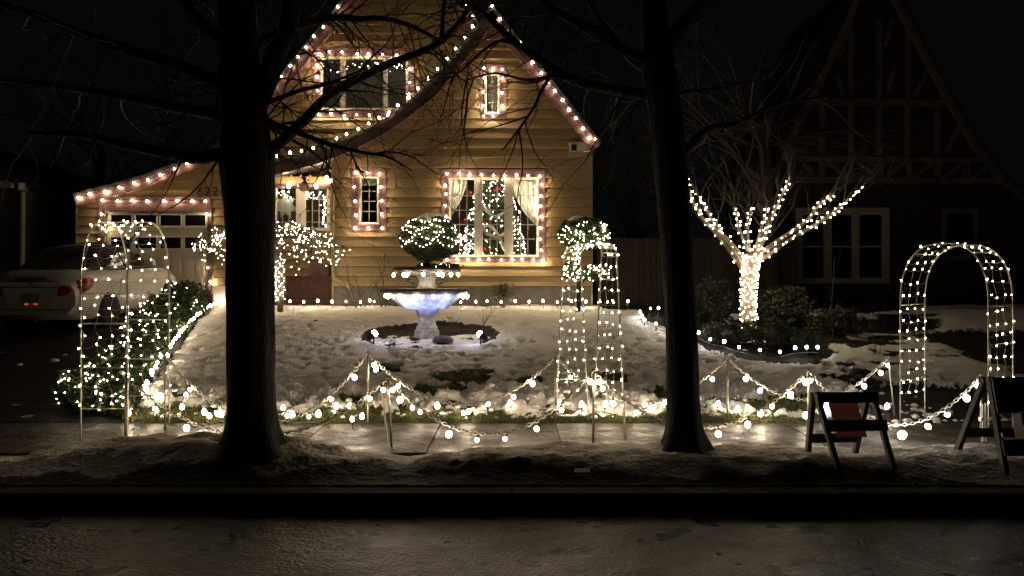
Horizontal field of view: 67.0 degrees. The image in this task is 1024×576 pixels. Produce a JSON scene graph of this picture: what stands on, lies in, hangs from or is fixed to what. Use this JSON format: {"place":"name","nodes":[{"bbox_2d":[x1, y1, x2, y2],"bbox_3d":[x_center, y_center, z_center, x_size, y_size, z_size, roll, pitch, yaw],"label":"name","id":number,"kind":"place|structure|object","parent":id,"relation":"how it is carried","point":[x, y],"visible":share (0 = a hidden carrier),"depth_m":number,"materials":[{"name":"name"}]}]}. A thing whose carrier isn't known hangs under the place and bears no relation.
{"place":"outdoors","nodes":[
{"label":"outdoors","id":0,"kind":"place"},
{"bbox_2d":[0,305,211,423],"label":"driveway","id":1,"kind":"structure","parent":0,"point":[27,395],"depth_m":11.46,"materials":[{"name":"black asphalt"}]},
{"bbox_2d":[0,150,94,272],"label":"neighbour house","id":2,"kind":"structure","parent":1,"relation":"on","point":[48,221],"depth_m":20.26,"materials":[{"name":"grey"}]},
{"bbox_2d":[0,244,176,328],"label":"parked car","id":3,"kind":"object","parent":1,"relation":"on","point":[44,284],"visible":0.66,"depth_m":14.13,"materials":[{"name":"grey paint"}]},
{"bbox_2d":[0,19,217,199],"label":"bare tree","id":4,"kind":"object","parent":1,"relation":"on","point":[101,168],"visible":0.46,"depth_m":23.61,"materials":[{"name":"brown plant"}]},
{"bbox_2d":[51,279,209,416],"bbox_3d":[-5.624,0.633,12.050,1.048,1.634,7.577,0,0,-16],"label":"evergreen hedge","id":5,"kind":"object","parent":1,"relation":"on","point":[185,296],"visible":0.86,"depth_m":9.82,"materials":[{"name":"green plant"}]},
{"bbox_2d":[55,283,193,408],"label":"hedge net lights","id":6,"kind":"object","parent":5,"relation":"attached to","point":[112,346],"visible":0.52,"depth_m":8.88},
{"bbox_2d":[0,512,1023,575],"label":"road","id":7,"kind":"structure","parent":0,"point":[509,544],"depth_m":4.84,"materials":[{"name":"grey asphalt"}]},
{"bbox_2d":[0,486,1023,511],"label":"kerb","id":8,"kind":"structure","parent":7,"relation":"on","point":[498,499],"depth_m":5.63,"materials":[{"name":"concrete"}]},
{"bbox_2d":[0,423,1023,511],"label":"sidewalk","id":9,"kind":"structure","parent":0,"point":[411,439],"depth_m":7.61,"materials":[{"name":"concrete"}]},
{"bbox_2d":[80,221,169,441],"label":"garden arch","id":10,"kind":"structure","parent":9,"relation":"on","point":[127,293],"depth_m":7.33,"materials":[{"name":"silver metal"}]},
{"bbox_2d":[78,220,170,407],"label":"net lights","id":11,"kind":"object","parent":10,"relation":"attached to","point":[85,268],"visible":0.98,"depth_m":7.52,"materials":[{"name":"white plastic"}]},
{"bbox_2d":[124,375,125,435],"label":"chain post","id":12,"kind":"object","parent":9,"relation":"on","point":[124,405],"visible":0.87,"depth_m":7.31,"materials":[{"name":"silver metal"}]},
{"bbox_2d":[164,352,165,430],"bbox_3d":[-3.531,1.095,7.878,0.026,0.890,0.027,0,0,0],"label":"chain post","id":13,"kind":"object","parent":9,"relation":"on","point":[164,391],"visible":0.87,"depth_m":7.87,"materials":[{"name":"silver metal"}]},
{"bbox_2d":[163,353,367,422],"bbox_3d":[-2.535,1.038,8.034,2.051,0.760,0.060,0,0,-9],"label":"lit chain","id":14,"kind":"object","parent":13,"relation":"hanging from","point":[354,376],"visible":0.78,"depth_m":8.08,"materials":[{"name":"beige plastic"}]},
{"bbox_2d":[367,351,368,424],"bbox_3d":[-1.528,1.102,8.212,0.026,0.876,0.027,0,0,0],"label":"chain post","id":15,"kind":"object","parent":9,"relation":"on","point":[367,387],"visible":0.75,"depth_m":8.20,"materials":[{"name":"silver metal"}]},
{"bbox_2d":[366,352,554,405],"bbox_3d":[-0.537,0.966,8.220,2.021,0.590,0.065,0,0,-1],"label":"lit chain","id":16,"kind":"object","parent":15,"relation":"hanging from","point":[375,366],"visible":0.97,"depth_m":8.22,"materials":[{"name":"beige plastic"}]},
{"bbox_2d":[381,388,387,442],"bbox_3d":[-1.196,1.208,7.275,0.097,0.547,0.020,0,0,40],"label":"chain post","id":17,"kind":"object","parent":9,"relation":"on","point":[384,413],"visible":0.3,"depth_m":7.27,"materials":[{"name":"silver metal"}]},
{"bbox_2d":[386,376,392,446],"bbox_3d":[-1.112,1.171,7.048,0.063,0.739,0.027,0,0,0],"label":"chain post","id":18,"kind":"object","parent":9,"relation":"on","point":[389,409],"visible":0.87,"depth_m":7.04,"materials":[{"name":"silver metal"}]},
{"bbox_2d":[126,376,389,435],"bbox_3d":[-2.393,1.125,7.171,2.572,0.635,0.062,0,0,6],"label":"lit chain","id":19,"kind":"object","parent":18,"relation":"hanging from","point":[187,427],"visible":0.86,"depth_m":7.21,"materials":[{"name":"beige plastic"}]},
{"bbox_2d":[0,431,1023,484],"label":"verge snow","id":20,"kind":"structure","parent":9,"relation":"on","point":[165,459],"depth_m":6.06,"materials":[{"name":"white snow"}]},
{"bbox_2d":[0,0,549,464],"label":"street tree","id":21,"kind":"object","parent":20,"relation":"on","point":[244,84],"visible":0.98,"depth_m":6.21,"materials":[{"name":"brown plant"}]},
{"bbox_2d":[574,468,589,472],"bbox_3d":[0.536,1.400,5.940,0.122,0.029,0.061,0,0,9],"label":"paper scrap","id":22,"kind":"object","parent":20,"relation":"on","point":[581,470],"visible":1,"depth_m":5.93,"materials":[{"name":"grey"}]},
{"bbox_2d":[805,391,897,472],"bbox_3d":[2.687,1.127,6.225,0.539,0.606,0.596,0,0,0],"label":"sign barricade","id":23,"kind":"object","parent":20,"relation":"on","point":[849,423],"visible":0.94,"depth_m":6.13,"materials":[{"name":"brown wood"}]},
{"bbox_2d":[953,376,1023,474],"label":"sign barricade","id":24,"kind":"object","parent":20,"relation":"on","point":[1005,394],"visible":0.93,"depth_m":5.97,"materials":[{"name":"brown wood"}]},
{"bbox_2d":[554,354,556,425],"bbox_3d":[0.465,1.124,8.251,0.026,0.832,0.027,0,0,0],"label":"chain post","id":25,"kind":"object","parent":9,"relation":"on","point":[555,356],"visible":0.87,"depth_m":8.24,"materials":[{"name":"silver metal"}]},
{"bbox_2d":[554,355,728,408],"bbox_3d":[1.410,1.008,8.338,1.937,0.587,0.067,0,0,-6],"label":"lit chain","id":26,"kind":"object","parent":25,"relation":"hanging from","point":[638,401],"visible":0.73,"depth_m":8.33,"materials":[{"name":"beige plastic"}]},
{"bbox_2d":[556,242,625,438],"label":"garden arch","id":27,"kind":"structure","parent":9,"relation":"on","point":[597,342],"depth_m":7.42,"materials":[{"name":"silver metal"}]},
{"bbox_2d":[556,243,623,405],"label":"net lights","id":28,"kind":"object","parent":27,"relation":"attached to","point":[579,248],"visible":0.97,"depth_m":7.50,"materials":[{"name":"white plastic"}]},
{"bbox_2d":[592,368,593,442],"bbox_3d":[0.763,1.147,7.254,0.026,0.787,0.027,0,0,0],"label":"chain post","id":29,"kind":"object","parent":9,"relation":"on","point":[593,406],"visible":0.87,"depth_m":7.25,"materials":[{"name":"silver metal"}]},
{"bbox_2d":[386,369,594,441],"bbox_3d":[-0.185,1.091,7.136,1.937,0.659,0.072,0,0,-6],"label":"lit chain","id":30,"kind":"object","parent":29,"relation":"hanging from","point":[449,432],"visible":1,"depth_m":7.14,"materials":[{"name":"beige plastic"}]},
{"bbox_2d":[385,0,917,453],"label":"street tree","id":31,"kind":"object","parent":9,"relation":"on","point":[654,63],"visible":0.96,"depth_m":6.41,"materials":[{"name":"brown plant"}]},
{"bbox_2d":[807,368,808,418],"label":"chain post","id":32,"kind":"object","parent":9,"relation":"on","point":[807,392],"visible":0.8,"depth_m":7.25,"materials":[{"name":"silver metal"}]},
{"bbox_2d":[591,369,809,436],"bbox_3d":[1.768,1.077,7.238,2.050,0.635,0.073,0,0,0],"label":"lit chain","id":33,"kind":"object","parent":32,"relation":"hanging from","point":[718,432],"visible":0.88,"depth_m":7.25,"materials":[{"name":"beige plastic"}]},
{"bbox_2d":[806,370,982,428],"bbox_3d":[3.538,1.031,7.169,1.569,0.544,0.065,0,0,6],"label":"lit chain","id":34,"kind":"object","parent":32,"relation":"hanging from","point":[966,397],"visible":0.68,"depth_m":7.13,"materials":[{"name":"beige plastic"}]},
{"bbox_2d":[897,431,906,441],"bbox_3d":[3.568,1.359,7.078,0.071,0.109,0.080,0,0,0],"label":"loose lamp","id":35,"kind":"object","parent":9,"relation":"on","point":[902,434],"visible":1,"depth_m":7.05,"materials":[{"name":"white glass"}]},
{"bbox_2d":[899,242,1013,427],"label":"garden arch","id":36,"kind":"structure","parent":9,"relation":"on","point":[988,306],"depth_m":8.24,"materials":[{"name":"silver metal"}]},
{"bbox_2d":[899,242,1014,402],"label":"net lights","id":37,"kind":"object","parent":36,"relation":"attached to","point":[996,311],"visible":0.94,"depth_m":8.13,"materials":[{"name":"white plastic"}]},
{"bbox_2d":[979,373,982,442],"bbox_3d":[4.309,1.159,7.106,0.026,0.762,0.027,0,0,0],"label":"chain post","id":38,"kind":"object","parent":9,"relation":"on","point":[981,374],"visible":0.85,"depth_m":7.10,"materials":[{"name":"silver metal"}]},
{"bbox_2d":[979,403,1007,441],"bbox_3d":[4.351,1.216,6.985,0.261,0.347,0.050,0,0,0],"label":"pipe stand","id":39,"kind":"object","parent":9,"relation":"on","point":[983,419],"visible":0.86,"depth_m":6.99,"materials":[{"name":"white paint"}]},
{"bbox_2d":[0,0,1023,288],"label":"sky","id":40,"kind":"structure","parent":0,"point":[978,45],"materials":[{"name":"black"}]},
{"bbox_2d":[129,289,1023,423],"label":"snow lawn","id":41,"kind":"structure","parent":0,"point":[326,348],"depth_m":11.38,"materials":[{"name":"snow"}]},
{"bbox_2d":[144,299,220,390],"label":"driveway edge lights","id":42,"kind":"object","parent":41,"relation":"on","point":[161,356],"visible":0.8,"depth_m":12.17,"materials":[{"name":"white glass"}]},
{"bbox_2d":[213,286,225,305],"bbox_3d":[-6.459,0.216,18.050,0.563,0.520,1.200,0,0,0],"label":"entry step","id":43,"kind":"object","parent":41,"relation":"on","point":[218,293],"visible":0.14,"depth_m":17.45,"materials":[{"name":"beige paint"}]},
{"bbox_2d":[186,218,351,311],"bbox_3d":[-5.123,-0.517,16.331,3.641,2.185,2.876,0,0,0],"label":"weeping tree","id":44,"kind":"object","parent":41,"relation":"on","point":[289,229],"visible":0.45,"depth_m":16.28,"materials":[{"name":"grey plant"}]},
{"bbox_2d":[275,221,338,300],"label":"weeping tree lights","id":45,"kind":"object","parent":44,"relation":"attached to","point":[301,251],"visible":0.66,"depth_m":16.30},
{"bbox_2d":[283,372,316,405],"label":"bare shrub","id":46,"kind":"object","parent":41,"relation":"on","point":[289,396],"visible":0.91,"depth_m":8.80,"materials":[{"name":"brown plant"}]},
{"bbox_2d":[286,276,331,305],"bbox_3d":[-4.640,0.099,18.105,1.077,0.762,0.789,0,0,0],"label":"brick planter","id":47,"kind":"object","parent":41,"relation":"on","point":[311,290],"visible":0.88,"depth_m":17.74,"materials":[{"name":"red"}]},
{"bbox_2d":[308,264,331,275],"bbox_3d":[-4.487,-0.427,18.100,0.468,0.275,0.300,0,0,0],"label":"pink box","id":48,"kind":"object","parent":47,"relation":"on","point":[317,269],"visible":0.93,"depth_m":17.95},
{"bbox_2d":[73,0,601,306],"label":"yellow house","id":49,"kind":"structure","parent":41,"relation":"on","point":[537,280],"depth_m":17.59,"materials":[{"name":"paint"}]},
{"bbox_2d":[77,163,187,198],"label":"roofline lights","id":50,"kind":"object","parent":49,"relation":"attached to","point":[128,184],"visible":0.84,"depth_m":18.84,"materials":[{"name":"white glass"}]},
{"bbox_2d":[101,199,210,282],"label":"string lights","id":51,"kind":"object","parent":49,"relation":"attached to","point":[163,201],"visible":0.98,"depth_m":19.10,"materials":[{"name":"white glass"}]},
{"bbox_2d":[106,212,207,304],"bbox_3d":[-8.814,-0.738,19.224,2.541,2.303,0.152,0,0,0],"label":"garage door","id":52,"kind":"structure","parent":49,"relation":"in","point":[177,228],"depth_m":19.16,"materials":[{"name":"beige paint"}]},
{"bbox_2d":[277,193,295,217],"bbox_3d":[-5.686,-2.072,19.425,0.585,0.627,0.030,0,0,0],"label":"paper star","id":53,"kind":"object","parent":49,"relation":"hanging from","point":[285,205],"visible":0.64,"depth_m":19.41,"materials":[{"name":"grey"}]},
{"bbox_2d":[275,187,329,230],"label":"window","id":54,"kind":"structure","parent":49,"relation":"in","point":[300,202],"depth_m":21.20,"materials":[{"name":"white paint"}]},
{"bbox_2d":[298,177,311,191],"bbox_3d":[-4.837,-2.441,18.318,0.312,0.344,0.561,0,0,19],"label":"porch lantern","id":55,"kind":"object","parent":49,"relation":"hanging from","point":[302,186],"visible":0.91,"depth_m":18.12,"materials":[{"name":"black"}]},
{"bbox_2d":[287,175,331,188],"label":"porch lights","id":56,"kind":"object","parent":49,"relation":"hanging from","point":[315,185],"visible":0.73,"depth_m":18.40,"materials":[{"name":"white glass"}]},
{"bbox_2d":[316,51,410,115],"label":"window frame lights","id":57,"kind":"object","parent":49,"relation":"attached to","point":[354,53],"depth_m":19.11,"materials":[{"name":"white glass"}]},
{"bbox_2d":[313,48,414,116],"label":"window","id":58,"kind":"structure","parent":49,"relation":"in","point":[385,101],"depth_m":20.35,"materials":[{"name":"glass"}]},
{"bbox_2d":[353,171,382,228],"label":"window frame lights","id":59,"kind":"object","parent":49,"relation":"attached to","point":[380,201],"depth_m":17.50,"materials":[{"name":"white glass"}]},
{"bbox_2d":[351,168,386,231],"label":"window","id":60,"kind":"structure","parent":49,"relation":"in","point":[369,205],"depth_m":17.55,"materials":[{"name":"white paint"}]},
{"bbox_2d":[276,25,473,158],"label":"roofline lights","id":61,"kind":"object","parent":49,"relation":"attached to","point":[379,117],"visible":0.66,"depth_m":17.25,"materials":[{"name":"white glass"}]},
{"bbox_2d":[441,169,544,261],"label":"window","id":62,"kind":"structure","parent":49,"relation":"in","point":[528,195],"depth_m":17.57,"materials":[{"name":"beige glass"}]},
{"bbox_2d":[480,65,506,119],"bbox_3d":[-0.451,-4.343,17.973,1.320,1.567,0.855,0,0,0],"label":"window","id":63,"kind":"structure","parent":49,"relation":"in","point":[495,102],"depth_m":17.55,"materials":[{"name":"white glass"}]},
{"bbox_2d":[460,180,527,254],"bbox_3d":[-0.443,-1.600,18.746,2.000,4.000,1.929,0,0,0],"label":"indoor tree","id":64,"kind":"object","parent":49,"relation":"in","point":[489,188],"visible":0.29,"depth_m":18.49,"materials":[{"name":"green plant"}]},
{"bbox_2d":[459,182,525,254],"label":"tree lights","id":65,"kind":"object","parent":64,"relation":"attached to","point":[490,218],"visible":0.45,"depth_m":18.33},
{"bbox_2d":[444,172,543,260],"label":"window frame lights","id":66,"kind":"object","parent":49,"relation":"attached to","point":[494,175],"depth_m":17.48,"materials":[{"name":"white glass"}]},
{"bbox_2d":[491,5,595,140],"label":"roofline lights","id":67,"kind":"object","parent":49,"relation":"attached to","point":[554,90],"visible":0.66,"depth_m":17.24,"materials":[{"name":"white glass"}]},
{"bbox_2d":[317,237,400,307],"bbox_3d":[-3.129,-0.387,16.830,2.105,1.761,0.833,0,0,13],"label":"bare shrub","id":68,"kind":"object","parent":41,"relation":"on","point":[347,273],"visible":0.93,"depth_m":16.93,"materials":[{"name":"brown plant"}]},
{"bbox_2d":[366,330,377,343],"bbox_3d":[-2.291,0.829,12.648,0.197,0.279,0.123,0,0,-20],"label":"flood lamp","id":69,"kind":"object","parent":41,"relation":"on","point":[372,334],"visible":0.94,"depth_m":12.61,"materials":[{"name":"black"}]},
{"bbox_2d":[358,212,404,306],"bbox_3d":[-2.842,-0.629,17.088,1.026,2.238,1.961,0,0,40],"label":"bare shrub","id":70,"kind":"object","parent":41,"relation":"on","point":[379,270],"visible":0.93,"depth_m":16.96,"materials":[{"name":"brown plant"}]},
{"bbox_2d":[373,332,399,345],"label":"bare shrub","id":71,"kind":"object","parent":41,"relation":"on","point":[393,343],"visible":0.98,"depth_m":12.60,"materials":[{"name":"brown plant"}]},
{"bbox_2d":[379,267,468,338],"bbox_3d":[-1.530,0.262,13.450,1.558,1.235,1.557,0,0,0],"label":"stone fountain","id":72,"kind":"object","parent":41,"relation":"on","point":[426,306],"visible":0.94,"depth_m":13.09,"materials":[{"name":"white stone"}]},
{"bbox_2d":[392,271,459,276],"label":"fountain bowl lights","id":73,"kind":"object","parent":72,"relation":"hanging from","point":[404,273],"visible":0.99,"depth_m":13.01,"materials":[{"name":"white glass"}]},
{"bbox_2d":[384,293,468,299],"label":"fountain bowl lights","id":74,"kind":"object","parent":72,"relation":"hanging from","point":[433,296],"visible":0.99,"depth_m":12.82,"materials":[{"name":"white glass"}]},
{"bbox_2d":[410,261,463,270],"bbox_3d":[-1.231,-0.365,13.133,1.079,0.178,0.459,0,0,-38],"label":"rim garland","id":75,"kind":"object","parent":72,"relation":"on","point":[446,264],"visible":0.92,"depth_m":13.01,"materials":[{"name":"green plant"}]},
{"bbox_2d":[397,213,458,263],"bbox_3d":[-1.738,-0.485,16.197,1.318,2.146,1.214,0,0,0],"label":"ball topiary","id":76,"kind":"object","parent":41,"relation":"on","point":[439,247],"visible":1,"depth_m":15.84,"materials":[{"name":"green plant"}]},
{"bbox_2d":[432,335,452,342],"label":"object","id":77,"kind":"object","parent":41,"relation":"on","point":[442,339],"visible":1,"depth_m":12.84,"materials":[{"name":"grey stone"}]},
{"bbox_2d":[438,313,457,330],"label":"bare shrub","id":78,"kind":"object","parent":41,"relation":"on","point":[448,325],"visible":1,"depth_m":13.98,"materials":[{"name":"brown plant"}]},
{"bbox_2d":[289,299,628,308],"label":"house foot lights","id":79,"kind":"object","parent":41,"relation":"on","point":[475,305],"visible":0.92,"depth_m":17.01,"materials":[{"name":"white glass"}]},
{"bbox_2d":[477,331,487,343],"bbox_3d":[-0.480,0.834,12.594,0.203,0.272,0.122,0,0,25],"label":"flood lamp","id":80,"kind":"object","parent":41,"relation":"on","point":[481,335],"visible":0.96,"depth_m":12.55,"materials":[{"name":"black"}]},
{"bbox_2d":[478,296,497,325],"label":"bare shrub","id":81,"kind":"object","parent":41,"relation":"on","point":[488,315],"visible":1,"depth_m":14.19,"materials":[{"name":"brown plant"}]},
{"bbox_2d":[122,346,875,423],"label":"grass","id":82,"kind":"structure","parent":41,"relation":"on","point":[491,415],"depth_m":8.51,"materials":[{"name":"green plant"}]},
{"bbox_2d":[485,282,515,307],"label":"shrub","id":83,"kind":"object","parent":41,"relation":"on","point":[502,291],"visible":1,"depth_m":17.02,"materials":[{"name":"green plant"}]},
{"bbox_2d":[129,392,889,428],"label":"string lights","id":84,"kind":"object","parent":41,"relation":"on","point":[437,406],"visible":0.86,"depth_m":8.38,"materials":[{"name":"white plastic"}]},
{"bbox_2d":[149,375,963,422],"bbox_3d":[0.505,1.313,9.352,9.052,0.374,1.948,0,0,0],"label":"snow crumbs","id":85,"kind":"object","parent":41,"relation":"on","point":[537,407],"visible":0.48,"depth_m":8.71,"materials":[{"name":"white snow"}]},
{"bbox_2d":[554,215,610,311],"bbox_3d":[1.474,-0.468,16.193,1.192,2.112,0.994,0,0,0],"label":"tiered topiary","id":86,"kind":"object","parent":41,"relation":"on","point":[586,225],"visible":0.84,"depth_m":15.99,"materials":[{"name":"green plant"}]},
{"bbox_2d":[558,225,609,279],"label":"topiary lights","id":87,"kind":"object","parent":86,"relation":"attached to","point":[577,256],"visible":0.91,"depth_m":15.87},
{"bbox_2d":[593,265,643,306],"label":"bare shrub","id":88,"kind":"object","parent":41,"relation":"on","point":[624,285],"visible":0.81,"depth_m":17.20,"materials":[{"name":"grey plant"}]},
{"bbox_2d":[574,95,776,304],"bbox_3d":[3.367,-2.158,19.588,6.362,5.323,6.241,0,0,-36],"label":"bare tree","id":89,"kind":"object","parent":41,"relation":"on","point":[632,231],"visible":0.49,"depth_m":19.39,"materials":[{"name":"brown plant"}]},
{"bbox_2d":[596,237,794,305],"bbox_3d":[4.328,-0.348,18.246,4.682,1.697,0.108,0,0,0],"label":"board fence","id":90,"kind":"object","parent":41,"relation":"on","point":[713,255],"visible":0.38,"depth_m":18.20,"materials":[{"name":"brown wood"}]},
{"bbox_2d":[695,269,740,323],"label":"shrub","id":91,"kind":"object","parent":41,"relation":"on","point":[710,298],"visible":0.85,"depth_m":14.42,"materials":[{"name":"green plant"}]},
{"bbox_2d":[698,318,756,342],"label":"shrub","id":92,"kind":"object","parent":41,"relation":"on","point":[721,330],"visible":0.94,"depth_m":12.73,"materials":[{"name":"green plant"}]},
{"bbox_2d":[727,355,728,416],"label":"chain post","id":93,"kind":"object","parent":41,"relation":"on","point":[727,386],"visible":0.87,"depth_m":8.44,"materials":[{"name":"silver metal"}]},
{"bbox_2d":[726,356,888,404],"bbox_3d":[3.292,1.019,8.563,1.923,0.561,0.069,0,0,-8],"label":"lit chain","id":94,"kind":"object","parent":93,"relation":"hanging from","point":[880,372],"visible":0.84,"depth_m":8.56,"materials":[{"name":"beige plastic"}]},
{"bbox_2d":[639,306,818,361],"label":"bed edge lights","id":95,"kind":"object","parent":41,"relation":"on","point":[724,341],"visible":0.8,"depth_m":11.71,"materials":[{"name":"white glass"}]},
{"bbox_2d":[736,315,806,345],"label":"shrub","id":96,"kind":"object","parent":41,"relation":"on","point":[772,332],"visible":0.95,"depth_m":12.47,"materials":[{"name":"green plant"}]},
{"bbox_2d":[574,0,970,293],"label":"bare tree","id":97,"kind":"object","parent":41,"relation":"on","point":[773,271],"visible":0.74,"depth_m":17.16,"materials":[{"name":"brown plant"}]},
{"bbox_2d":[755,278,819,325],"bbox_3d":[4.970,0.214,14.396,1.352,1.100,1.311,0,0,0],"label":"shrub","id":98,"kind":"object","parent":41,"relation":"on","point":[787,303],"visible":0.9,"depth_m":14.21,"materials":[{"name":"green plant"}]},
{"bbox_2d":[627,86,950,326],"bbox_3d":[4.788,-1.331,13.919,5.723,4.353,3.526,0,0,-15],"label":"lit tree","id":99,"kind":"object","parent":41,"relation":"on","point":[730,247],"visible":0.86,"depth_m":13.70,"materials":[{"name":"brown plant"}]},
{"bbox_2d":[739,253,761,321],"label":"tree wrap lights","id":100,"kind":"object","parent":99,"relation":"attached to","point":[748,284],"visible":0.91,"depth_m":13.67},
{"bbox_2d":[692,181,862,264],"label":"tree wrap lights","id":101,"kind":"object","parent":99,"relation":"attached to","point":[764,222],"visible":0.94,"depth_m":13.71},
{"bbox_2d":[782,329,822,351],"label":"shrub","id":102,"kind":"object","parent":41,"relation":"on","point":[800,339],"visible":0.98,"depth_m":12.11,"materials":[{"name":"green plant"}]},
{"bbox_2d":[806,246,844,340],"bbox_3d":[5.331,0.036,13.195,0.776,1.736,0.358,0,0,0],"label":"bare shrub","id":103,"kind":"object","parent":41,"relation":"on","point":[823,313],"visible":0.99,"depth_m":13.10,"materials":[{"name":"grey plant"}]},
{"bbox_2d":[802,296,874,335],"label":"shrub","id":104,"kind":"object","parent":41,"relation":"on","point":[844,317],"visible":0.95,"depth_m":13.45,"materials":[{"name":"green plant"}]},
{"bbox_2d":[835,286,897,353],"bbox_3d":[5.302,0.501,11.626,0.867,1.119,1.086,0,0,0],"label":"bare shrub","id":105,"kind":"object","parent":41,"relation":"on","point":[871,332],"visible":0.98,"depth_m":11.78,"materials":[{"name":"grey plant"}]},
{"bbox_2d":[727,0,1023,304],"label":"half timbered house","id":106,"kind":"structure","parent":41,"relation":"on","point":[973,183],"depth_m":19.60,"materials":[{"name":"paint"}]},
{"bbox_2d":[796,208,889,283],"bbox_3d":[8.357,-1.070,19.570,2.351,1.913,0.080,0,0,0],"label":"window","id":107,"kind":"structure","parent":106,"relation":"in","point":[864,258],"depth_m":19.59,"materials":[{"name":"black glass"}]},
{"bbox_2d":[942,208,977,258],"bbox_3d":[11.332,-1.370,19.580,0.875,1.281,0.060,0,0,0],"label":"window","id":108,"kind":"structure","parent":106,"relation":"in","point":[960,225],"depth_m":19.59,"materials":[{"name":"black glass"}]},
{"bbox_2d":[887,355,894,415],"bbox_3d":[4.273,1.148,8.705,0.103,0.786,0.027,0,0,0],"label":"chain post","id":109,"kind":"object","parent":41,"relation":"on","point":[888,356],"visible":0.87,"depth_m":8.70,"materials":[{"name":"silver metal"}]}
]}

